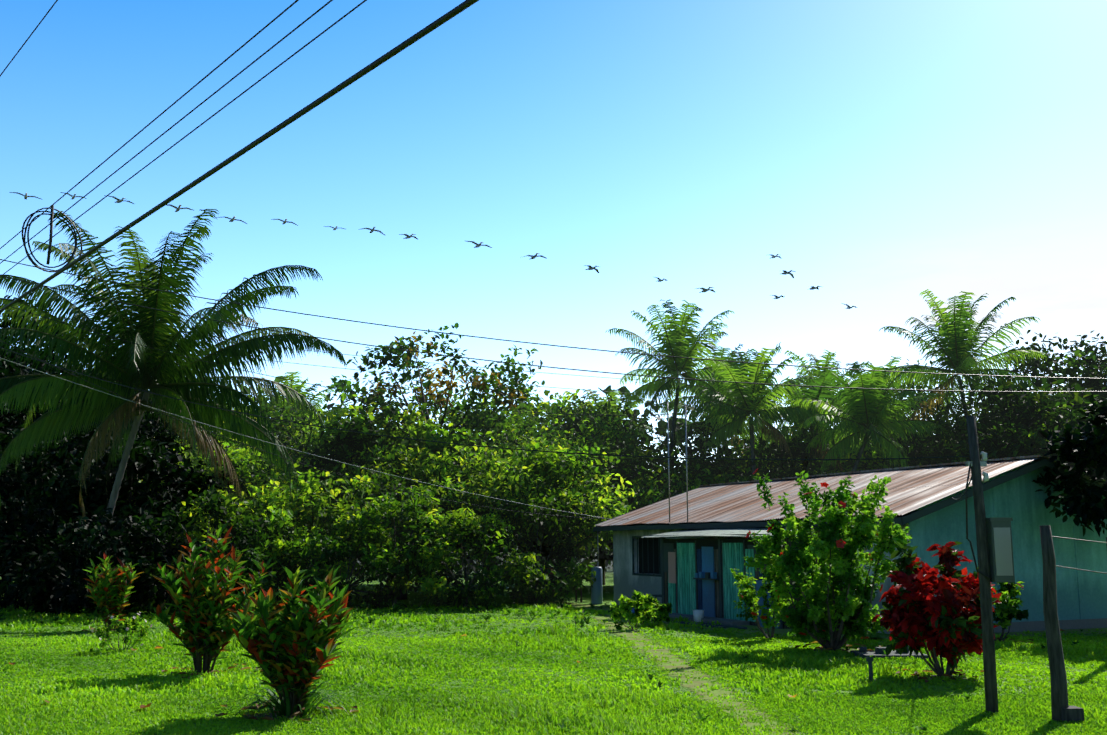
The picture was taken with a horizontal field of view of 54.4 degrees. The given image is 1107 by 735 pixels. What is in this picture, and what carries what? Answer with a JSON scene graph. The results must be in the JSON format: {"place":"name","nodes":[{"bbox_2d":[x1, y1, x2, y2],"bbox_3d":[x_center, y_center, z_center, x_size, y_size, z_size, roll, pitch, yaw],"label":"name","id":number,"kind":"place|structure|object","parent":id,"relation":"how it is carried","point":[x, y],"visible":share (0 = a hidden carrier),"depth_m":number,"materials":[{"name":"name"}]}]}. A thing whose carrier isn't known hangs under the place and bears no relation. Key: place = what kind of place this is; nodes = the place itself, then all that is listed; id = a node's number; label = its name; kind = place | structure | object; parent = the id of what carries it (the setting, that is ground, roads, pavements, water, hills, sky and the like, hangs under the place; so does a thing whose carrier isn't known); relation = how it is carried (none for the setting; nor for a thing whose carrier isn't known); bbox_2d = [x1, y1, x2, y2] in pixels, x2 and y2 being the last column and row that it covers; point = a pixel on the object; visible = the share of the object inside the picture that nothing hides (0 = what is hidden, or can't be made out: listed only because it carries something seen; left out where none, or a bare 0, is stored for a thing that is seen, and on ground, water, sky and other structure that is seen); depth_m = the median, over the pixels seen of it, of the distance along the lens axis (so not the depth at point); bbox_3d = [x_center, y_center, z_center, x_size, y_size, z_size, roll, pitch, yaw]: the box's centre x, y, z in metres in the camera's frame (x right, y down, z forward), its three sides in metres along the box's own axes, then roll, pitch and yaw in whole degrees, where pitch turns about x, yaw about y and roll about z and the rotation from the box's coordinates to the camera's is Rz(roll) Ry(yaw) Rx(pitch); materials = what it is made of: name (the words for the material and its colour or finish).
{"place":"outdoors","nodes":[
{"label":"outdoors","id":0,"kind":"place"},
{"bbox_2d":[9,192,42,199],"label":"bird","id":1,"kind":"object","parent":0,"point":[25,196],"visible":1,"depth_m":101.92},
{"bbox_2d":[104,195,133,203],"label":"bird","id":2,"kind":"object","parent":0,"point":[119,200],"visible":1,"depth_m":101.47},
{"bbox_2d":[167,204,192,211],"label":"bird","id":3,"kind":"object","parent":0,"point":[178,209],"visible":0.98,"depth_m":99.87},
{"bbox_2d":[467,241,491,247],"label":"bird","id":4,"kind":"object","parent":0,"point":[477,245],"visible":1,"depth_m":112.74},
{"bbox_2d":[0,546,1106,734],"bbox_3d":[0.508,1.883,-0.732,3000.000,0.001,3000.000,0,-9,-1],"label":"lawn","id":5,"kind":"structure","parent":0,"point":[608,592],"depth_m":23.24,"materials":[{"name":"green plant"}]},
{"bbox_2d":[0,516,18,579],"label":"bush","id":6,"kind":"object","parent":5,"relation":"on","point":[7,538],"depth_m":35.03,"materials":[{"name":"green plant"}]},
{"bbox_2d":[0,417,57,522],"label":"tree","id":7,"kind":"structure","parent":5,"relation":"on","point":[3,429],"depth_m":39.47,"materials":[{"name":"green plant"}]},
{"bbox_2d":[0,319,75,467],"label":"tall tree","id":8,"kind":"object","parent":5,"relation":"on","point":[8,369],"visible":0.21,"depth_m":41.02,"materials":[{"name":"green plant"}]},
{"bbox_2d":[0,332,76,479],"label":"tree","id":9,"kind":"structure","parent":5,"relation":"on","point":[24,339],"depth_m":47.19,"materials":[{"name":"green plant"}]},
{"bbox_2d":[0,295,98,582],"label":"tree","id":10,"kind":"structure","parent":5,"relation":"on","point":[6,325],"depth_m":52.65,"materials":[{"name":"green plant"}]},
{"bbox_2d":[0,418,138,546],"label":"tree","id":11,"kind":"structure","parent":5,"relation":"on","point":[41,456],"depth_m":35.50,"materials":[{"name":"green plant"}]},
{"bbox_2d":[0,487,140,609],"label":"bush","id":12,"kind":"object","parent":5,"relation":"on","point":[39,505],"visible":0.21,"depth_m":33.07,"materials":[{"name":"green plant"}]},
{"bbox_2d":[0,501,175,615],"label":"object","id":13,"kind":"object","parent":5,"relation":"on","point":[31,588],"visible":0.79,"depth_m":29.62,"materials":[{"name":"green plant"}]},
{"bbox_2d":[10,452,198,609],"bbox_3d":[-13.836,5.183,33.323,5.647,5.293,5.002,-2,-10,15],"label":"bush","id":14,"kind":"object","parent":5,"relation":"on","point":[164,509],"visible":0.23,"depth_m":33.47,"materials":[{"name":"green plant"}]},
{"bbox_2d":[31,352,178,477],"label":"tree","id":15,"kind":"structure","parent":5,"relation":"on","point":[52,372],"depth_m":50.87,"materials":[{"name":"green plant"}]},
{"bbox_2d":[89,612,151,650],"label":"white shrub flowers","id":16,"kind":"object","parent":5,"relation":"on","point":[133,623],"visible":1,"depth_m":19.95,"materials":[{"name":"green plant"}]},
{"bbox_2d":[5,363,236,524],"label":"tree","id":17,"kind":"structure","parent":5,"relation":"on","point":[149,434],"depth_m":42.52,"materials":[{"name":"green plant"}]},
{"bbox_2d":[0,426,243,582],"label":"tree","id":18,"kind":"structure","parent":5,"relation":"on","point":[141,462],"depth_m":35.20,"materials":[{"name":"green plant"}]},
{"bbox_2d":[114,511,207,603],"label":"bush","id":19,"kind":"object","parent":5,"relation":"on","point":[155,560],"visible":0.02,"depth_m":34.66,"materials":[{"name":"green plant"}]},
{"bbox_2d":[0,209,346,566],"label":"coconut palm","id":20,"kind":"object","parent":5,"relation":"on","point":[136,366],"visible":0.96,"depth_m":31.80,"materials":[{"name":"green plant"}]},
{"bbox_2d":[114,485,277,615],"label":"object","id":21,"kind":"object","parent":5,"relation":"on","point":[214,506],"visible":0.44,"depth_m":30.52,"materials":[{"name":"green plant"}]},
{"bbox_2d":[148,526,261,604],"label":"bush","id":22,"kind":"object","parent":5,"relation":"on","point":[225,552],"depth_m":35.38,"materials":[{"name":"green plant"}]},
{"bbox_2d":[126,405,285,471],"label":"tree","id":23,"kind":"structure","parent":5,"relation":"on","point":[180,440],"depth_m":51.98,"materials":[{"name":"green plant"}]},
{"bbox_2d":[126,389,323,500],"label":"tree","id":24,"kind":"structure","parent":5,"relation":"on","point":[265,411],"depth_m":43.94,"materials":[{"name":"green plant"}]},
{"bbox_2d":[120,436,332,550],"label":"tree","id":25,"kind":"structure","parent":5,"relation":"on","point":[238,457],"depth_m":38.23,"materials":[{"name":"green plant"}]},
{"bbox_2d":[142,487,313,602],"bbox_3d":[-9.775,5.781,34.067,5.046,4.084,5.086,-4,-10,24],"label":"bush","id":26,"kind":"object","parent":5,"relation":"on","point":[273,518],"visible":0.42,"depth_m":33.26,"materials":[{"name":"green plant"}]},
{"bbox_2d":[213,390,349,567],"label":"tree","id":27,"kind":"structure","parent":5,"relation":"on","point":[310,415],"depth_m":50.58,"materials":[{"name":"green plant"}]},
{"bbox_2d":[196,409,381,503],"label":"tree","id":28,"kind":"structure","parent":5,"relation":"on","point":[302,447],"depth_m":45.41,"materials":[{"name":"green plant"}]},
{"bbox_2d":[220,566,361,719],"bbox_3d":[-3.056,3.277,12.772,1.626,1.867,1.668,0,-9,-1],"label":"croton shrub","id":29,"kind":"object","parent":5,"relation":"on","point":[291,647],"visible":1,"depth_m":12.49,"materials":[{"name":"green plant"}]},
{"bbox_2d":[238,513,364,604],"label":"bush","id":30,"kind":"object","parent":5,"relation":"on","point":[314,530],"visible":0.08,"depth_m":34.79,"materials":[{"name":"green plant"}]},
{"bbox_2d":[257,371,350,446],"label":"coconut palm","id":31,"kind":"object","parent":5,"relation":"on","point":[298,388],"visible":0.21,"depth_m":53.62,"materials":[{"name":"green plant"}]},
{"bbox_2d":[231,376,386,566],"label":"tree","id":32,"kind":"object","parent":5,"relation":"on","point":[329,406],"depth_m":78.52,"materials":[{"name":"green plant"}]},
{"bbox_2d":[214,463,422,588],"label":"tree","id":33,"kind":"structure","parent":5,"relation":"on","point":[317,502],"depth_m":35.91,"materials":[{"name":"green plant"}]},
{"bbox_2d":[260,507,423,608],"bbox_3d":[-6.640,6.234,33.280,5.037,3.772,4.683,0,-9,-1],"label":"bush","id":34,"kind":"object","parent":5,"relation":"on","point":[366,559],"visible":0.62,"depth_m":32.81,"materials":[{"name":"green plant"}]},
{"bbox_2d":[317,447,475,599],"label":"tree","id":35,"kind":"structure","parent":5,"relation":"on","point":[410,466],"depth_m":38.59,"materials":[{"name":"green plant"}]},
{"bbox_2d":[292,392,502,594],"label":"tree","id":36,"kind":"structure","parent":5,"relation":"on","point":[361,448],"depth_m":41.19,"materials":[{"name":"green plant"}]},
{"bbox_2d":[325,467,474,607],"bbox_3d":[-4.917,5.461,34.527,4.818,4.560,4.864,0,-9,-1],"label":"bush","id":37,"kind":"object","parent":5,"relation":"on","point":[424,511],"visible":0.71,"depth_m":33.69,"materials":[{"name":"green plant"}]},
{"bbox_2d":[368,365,495,583],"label":"tree","id":38,"kind":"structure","parent":5,"relation":"on","point":[449,408],"depth_m":53.60,"materials":[{"name":"green plant"}]},
{"bbox_2d":[324,323,542,574],"bbox_3d":[-5.199,3.874,46.618,9.429,11.392,10.196,0,-9,-1],"label":"sea almond tree","id":39,"kind":"object","parent":5,"relation":"on","point":[499,387],"visible":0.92,"depth_m":45.81,"materials":[{"name":"green plant"}]},
{"bbox_2d":[389,507,541,608],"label":"bush","id":40,"kind":"object","parent":5,"relation":"on","point":[434,589],"visible":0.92,"depth_m":33.06,"materials":[{"name":"green plant"}]},
{"bbox_2d":[372,423,604,597],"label":"tree","id":41,"kind":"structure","parent":5,"relation":"on","point":[507,476],"depth_m":38.44,"materials":[{"name":"green plant"}]},
{"bbox_2d":[425,396,592,535],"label":"tree","id":42,"kind":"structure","parent":5,"relation":"on","point":[483,427],"depth_m":46.48,"materials":[{"name":"green plant"}]},
{"bbox_2d":[465,492,595,604],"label":"bush","id":43,"kind":"object","parent":5,"relation":"on","point":[531,593],"visible":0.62,"depth_m":35.71,"materials":[{"name":"green plant"}]},
{"bbox_2d":[446,376,616,580],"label":"tree","id":44,"kind":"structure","parent":5,"relation":"on","point":[538,405],"depth_m":54.21,"materials":[{"name":"green plant"}]},
{"bbox_2d":[452,403,622,575],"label":"tree","id":45,"kind":"object","parent":5,"relation":"on","point":[497,558],"visible":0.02,"depth_m":69.87,"materials":[{"name":"green plant"}]},
{"bbox_2d":[453,438,634,598],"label":"tree","id":46,"kind":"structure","parent":5,"relation":"on","point":[577,501],"depth_m":38.01,"materials":[{"name":"green plant"}]},
{"bbox_2d":[0,599,1106,732],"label":"lawn leaves and weeds","id":47,"kind":"object","parent":5,"relation":"on","point":[395,608],"visible":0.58,"depth_m":27.32,"materials":[{"name":"green plant"}]},
{"bbox_2d":[81,625,1033,720],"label":"shrub soil and litter","id":48,"kind":"structure","parent":5,"relation":"on","point":[269,717],"depth_m":15.78,"materials":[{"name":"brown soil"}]},
{"bbox_2d":[82,553,142,629],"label":"croton shrub","id":49,"kind":"object","parent":48,"relation":"on","point":[113,586],"visible":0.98,"depth_m":24.81,"materials":[{"name":"green plant"}]},
{"bbox_2d":[150,523,277,673],"bbox_3d":[-5.216,3.571,16.712,2.096,2.320,1.442,-5,-11,30],"label":"croton shrub","id":50,"kind":"object","parent":48,"relation":"on","point":[210,589],"visible":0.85,"depth_m":16.41,"materials":[{"name":"green plant"}]},
{"bbox_2d":[878,540,1001,676],"bbox_3d":[5.868,3.606,16.070,1.848,2.061,1.862,0,-9,-1],"label":"red shrub","id":51,"kind":"object","parent":48,"relation":"on","point":[945,622],"visible":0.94,"depth_m":15.98,"materials":[{"name":"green plant"}]},
{"bbox_2d":[973,568,1028,641],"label":"shrub","id":52,"kind":"object","parent":48,"relation":"on","point":[1005,612],"visible":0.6,"depth_m":21.66,"materials":[{"name":"green plant"}]},
{"bbox_2d":[472,405,656,591],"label":"tree","id":53,"kind":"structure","parent":5,"relation":"on","point":[590,437],"depth_m":46.06,"materials":[{"name":"green plant"}]},
{"bbox_2d":[591,526,602,603],"bbox_3d":[1.437,6.566,35.908,0.380,2.600,0.380,0,-9,-1],"label":"pipe","id":54,"kind":"object","parent":5,"relation":"on","point":[596,594],"visible":0.81,"depth_m":35.66,"materials":[{"name":"grey metal"}]},
{"bbox_2d":[545,389,653,580],"bbox_3d":[2.518,6.392,60.007,6.068,10.736,6.132,-5,-10,27],"label":"tree","id":55,"kind":"object","parent":5,"relation":"on","point":[632,404],"visible":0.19,"depth_m":59.90,"materials":[{"name":"green plant"}]},
{"bbox_2d":[526,389,684,584],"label":"tree","id":56,"kind":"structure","parent":5,"relation":"on","point":[577,428],"depth_m":51.90,"materials":[{"name":"green plant"}]},
{"bbox_2d":[522,452,694,570],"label":"tree","id":57,"kind":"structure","parent":5,"relation":"on","point":[653,484],"depth_m":44.79,"materials":[{"name":"green plant"}]},
{"bbox_2d":[528,379,730,570],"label":"tree","id":58,"kind":"object","parent":5,"relation":"on","point":[646,413],"visible":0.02,"depth_m":74.46,"materials":[{"name":"green plant"}]},
{"bbox_2d":[608,590,656,629],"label":"path shrub","id":59,"kind":"object","parent":5,"relation":"on","point":[627,604],"visible":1,"depth_m":25.02,"materials":[{"name":"green plant"}]},
{"bbox_2d":[635,594,671,623],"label":"path shrub","id":60,"kind":"object","parent":5,"relation":"on","point":[664,611],"visible":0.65,"depth_m":26.12,"materials":[{"name":"green plant"}]},
{"bbox_2d":[573,432,744,571],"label":"tree","id":61,"kind":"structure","parent":5,"relation":"on","point":[641,462],"depth_m":45.94,"materials":[{"name":"green plant"}]},
{"bbox_2d":[605,299,765,486],"bbox_3d":[6.062,3.451,52.408,7.701,14.084,7.939,-7,-12,36],"label":"coconut palm","id":62,"kind":"object","parent":5,"relation":"on","point":[678,339],"visible":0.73,"depth_m":52.33,"materials":[{"name":"green plant"}]},
{"bbox_2d":[598,415,800,494],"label":"tree","id":63,"kind":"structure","parent":5,"relation":"on","point":[691,450],"depth_m":49.93,"materials":[{"name":"green plant"}]},
{"bbox_2d":[609,366,796,471],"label":"tree","id":64,"kind":"object","parent":5,"relation":"on","point":[644,422],"depth_m":70.82,"materials":[{"name":"green plant"}]},
{"bbox_2d":[657,343,782,455],"bbox_3d":[9.103,4.885,58.195,6.853,13.123,6.413,-6,-11,32],"label":"coconut palm","id":65,"kind":"object","parent":5,"relation":"on","point":[694,402],"visible":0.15,"depth_m":57.93,"materials":[{"name":"green plant"}]},
{"bbox_2d":[655,366,786,457],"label":"coconut palm","id":66,"kind":"object","parent":5,"relation":"on","point":[745,432],"visible":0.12,"depth_m":53.01,"materials":[{"name":"green plant"}]},
{"bbox_2d":[678,467,765,492],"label":"tree","id":67,"kind":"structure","parent":5,"relation":"on","point":[722,478],"depth_m":44.87,"materials":[{"name":"green plant"}]},
{"bbox_2d":[651,440,812,483],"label":"tree","id":68,"kind":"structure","parent":5,"relation":"on","point":[745,474],"depth_m":49.73,"materials":[{"name":"green plant"}]},
{"bbox_2d":[677,342,823,475],"bbox_3d":[9.060,4.399,49.048,6.548,11.126,7.631,0,-9,-1],"label":"coconut palm","id":69,"kind":"object","parent":5,"relation":"on","point":[754,401],"visible":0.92,"depth_m":48.98,"materials":[{"name":"green plant"}]},
{"bbox_2d":[731,549,793,637],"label":"shrub","id":70,"kind":"object","parent":5,"relation":"on","point":[748,595],"visible":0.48,"depth_m":22.72,"materials":[{"name":"green plant"}]},
{"bbox_2d":[722,426,851,478],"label":"tree","id":71,"kind":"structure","parent":5,"relation":"on","point":[796,450],"depth_m":50.37,"materials":[{"name":"green plant"}]},
{"bbox_2d":[777,350,870,434],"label":"coconut palm","id":72,"kind":"object","parent":5,"relation":"on","point":[817,371],"visible":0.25,"depth_m":62.56,"materials":[{"name":"green plant"}]},
{"bbox_2d":[764,366,884,472],"bbox_3d":[12.504,5.100,50.381,6.423,10.179,6.068,5,-11,-29],"label":"coconut palm","id":73,"kind":"object","parent":5,"relation":"on","point":[818,394],"visible":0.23,"depth_m":50.93,"materials":[{"name":"green plant"}]},
{"bbox_2d":[742,468,911,649],"bbox_3d":[5.054,3.649,20.506,3.163,3.428,3.156,0,-9,-1],"label":"hibiscus shrub","id":74,"kind":"object","parent":5,"relation":"on","point":[830,552],"visible":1,"depth_m":19.97,"materials":[{"name":"green plant"}]},
{"bbox_2d":[762,448,914,473],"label":"tree","id":75,"kind":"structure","parent":5,"relation":"on","point":[852,457],"depth_m":51.27,"materials":[{"name":"green plant"}]},
{"bbox_2d":[613,461,1106,633],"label":"house walls","id":76,"kind":"structure","parent":5,"relation":"on","point":[1081,595],"depth_m":25.25,"materials":[{"name":"teal paint"}]},
{"bbox_2d":[593,455,1101,531],"bbox_3d":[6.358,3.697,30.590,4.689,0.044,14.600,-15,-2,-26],"label":"house roof","id":77,"kind":"structure","parent":76,"relation":"attached to","point":[910,490],"depth_m":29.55,"materials":[{"name":"metal"}]},
{"bbox_2d":[1034,457,1103,485],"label":"house roof","id":78,"kind":"structure","parent":76,"relation":"attached to","point":[1085,476],"depth_m":25.51,"materials":[{"name":"metal"}]},
{"bbox_2d":[788,361,950,473],"bbox_3d":[13.844,4.613,47.226,6.125,10.124,6.807,-7,-12,37],"label":"coconut palm","id":79,"kind":"object","parent":5,"relation":"on","point":[869,411],"visible":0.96,"depth_m":47.09,"materials":[{"name":"green plant"}]},
{"bbox_2d":[866,657,872,681],"bbox_3d":[4.568,4.413,15.518,0.080,0.461,0.080,0,-9,-1],"label":"bench leg","id":80,"kind":"object","parent":5,"relation":"on","point":[869,660],"visible":0.78,"depth_m":15.51,"materials":[{"name":"grey wood"}]},
{"bbox_2d":[789,404,950,474],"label":"tree","id":81,"kind":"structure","parent":5,"relation":"on","point":[851,464],"depth_m":52.46,"materials":[{"name":"green plant"}]},
{"bbox_2d":[859,457,888,470],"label":"tree","id":82,"kind":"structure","parent":5,"relation":"on","point":[865,465],"depth_m":51.13,"materials":[{"name":"green plant"}]},
{"bbox_2d":[829,356,929,414],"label":"coconut palm","id":83,"kind":"object","parent":5,"relation":"on","point":[890,363],"visible":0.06,"depth_m":60.00,"materials":[{"name":"green plant"}]},
{"bbox_2d":[851,646,927,658],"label":"wooden bench","id":84,"kind":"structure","parent":5,"relation":"on","point":[878,652],"depth_m":18.89,"materials":[{"name":"grey wood"}]},
{"bbox_2d":[844,359,1000,469],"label":"tree","id":85,"kind":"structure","parent":5,"relation":"on","point":[918,403],"depth_m":53.12,"materials":[{"name":"green plant"}]},
{"bbox_2d":[857,427,1023,468],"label":"tree","id":86,"kind":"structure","parent":5,"relation":"on","point":[936,444],"depth_m":49.77,"materials":[{"name":"green plant"}]},
{"bbox_2d":[882,393,1028,465],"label":"tree","id":87,"kind":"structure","parent":5,"relation":"on","point":[930,434],"depth_m":52.52,"materials":[{"name":"green plant"}]},
{"bbox_2d":[879,289,1050,436],"bbox_3d":[18.613,3.148,49.193,8.507,13.643,7.654,0,-9,-1],"label":"coconut palm","id":88,"kind":"object","parent":5,"relation":"on","point":[960,358],"visible":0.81,"depth_m":49.62,"materials":[{"name":"green plant"}]},
{"bbox_2d":[965,416,1014,712],"bbox_3d":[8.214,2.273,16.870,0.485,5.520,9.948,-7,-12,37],"label":"utility pole","id":89,"kind":"object","parent":5,"relation":"on","point":[994,549],"visible":1,"depth_m":12.98,"materials":[{"name":"grey"}]},
{"bbox_2d":[906,371,1106,483],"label":"tree","id":90,"kind":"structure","parent":5,"relation":"on","point":[1012,430],"depth_m":45.85,"materials":[{"name":"green plant"}]},
{"bbox_2d":[975,330,1106,439],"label":"tree","id":91,"kind":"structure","parent":5,"relation":"on","point":[1032,365],"depth_m":51.84,"materials":[{"name":"green plant"}]},
{"bbox_2d":[1032,394,1106,536],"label":"tree","id":92,"kind":"object","parent":5,"relation":"on","point":[1088,505],"visible":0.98,"depth_m":23.98,"materials":[{"name":"green plant"}]},
{"bbox_2d":[1039,525,1106,722],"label":"clothesline post","id":93,"kind":"object","parent":5,"relation":"on","point":[1062,710],"visible":0.94,"depth_m":12.22,"materials":[{"name":"black"}]},
{"bbox_2d":[1039,346,1106,405],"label":"tree","id":94,"kind":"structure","parent":5,"relation":"on","point":[1083,383],"depth_m":52.49,"materials":[{"name":"green plant"}]},
{"bbox_2d":[0,0,1106,518],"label":"overhead power cable","id":95,"kind":"object","parent":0,"point":[438,22],"visible":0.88,"depth_m":18.14,"materials":[{"name":"black rubber"}]},
{"bbox_2d":[0,0,1106,469],"label":"sky","id":96,"kind":"structure","parent":0,"point":[889,152],"materials":[{"name":"blue"}]},
{"bbox_2d":[505,601,1106,734],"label":"dirt path","id":97,"kind":"structure","parent":0,"point":[628,633],"depth_m":18.27,"materials":[{"name":"green plant"}]},
{"bbox_2d":[536,557,584,601],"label":"plant stand pots","id":98,"kind":"object","parent":97,"relation":"on","point":[562,565],"visible":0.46,"depth_m":36.80,"materials":[{"name":"green plant"}]},
{"bbox_2d":[632,594,749,628],"bbox_3d":[3.372,6.464,28.693,1.966,0.470,7.400,2,-9,-11],"label":"yard clutter","id":99,"kind":"object","parent":97,"relation":"on","point":[697,616],"visible":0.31,"depth_m":27.02,"materials":[{"name":"white"}]},
{"bbox_2d":[661,537,825,628],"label":"wall","id":100,"kind":"structure","parent":97,"relation":"on","point":[696,573],"depth_m":28.17,"materials":[{"name":"teal wood"}]},
{"bbox_2d":[642,526,820,537],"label":"porch roof","id":101,"kind":"structure","parent":100,"relation":"on","point":[717,532],"depth_m":28.30,"materials":[{"name":"grey metal"}]},
{"bbox_2d":[663,401,691,531],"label":"poles","id":102,"kind":"object","parent":101,"relation":"on","point":[668,460],"visible":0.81,"depth_m":31.70,"materials":[{"name":"grey metal"}]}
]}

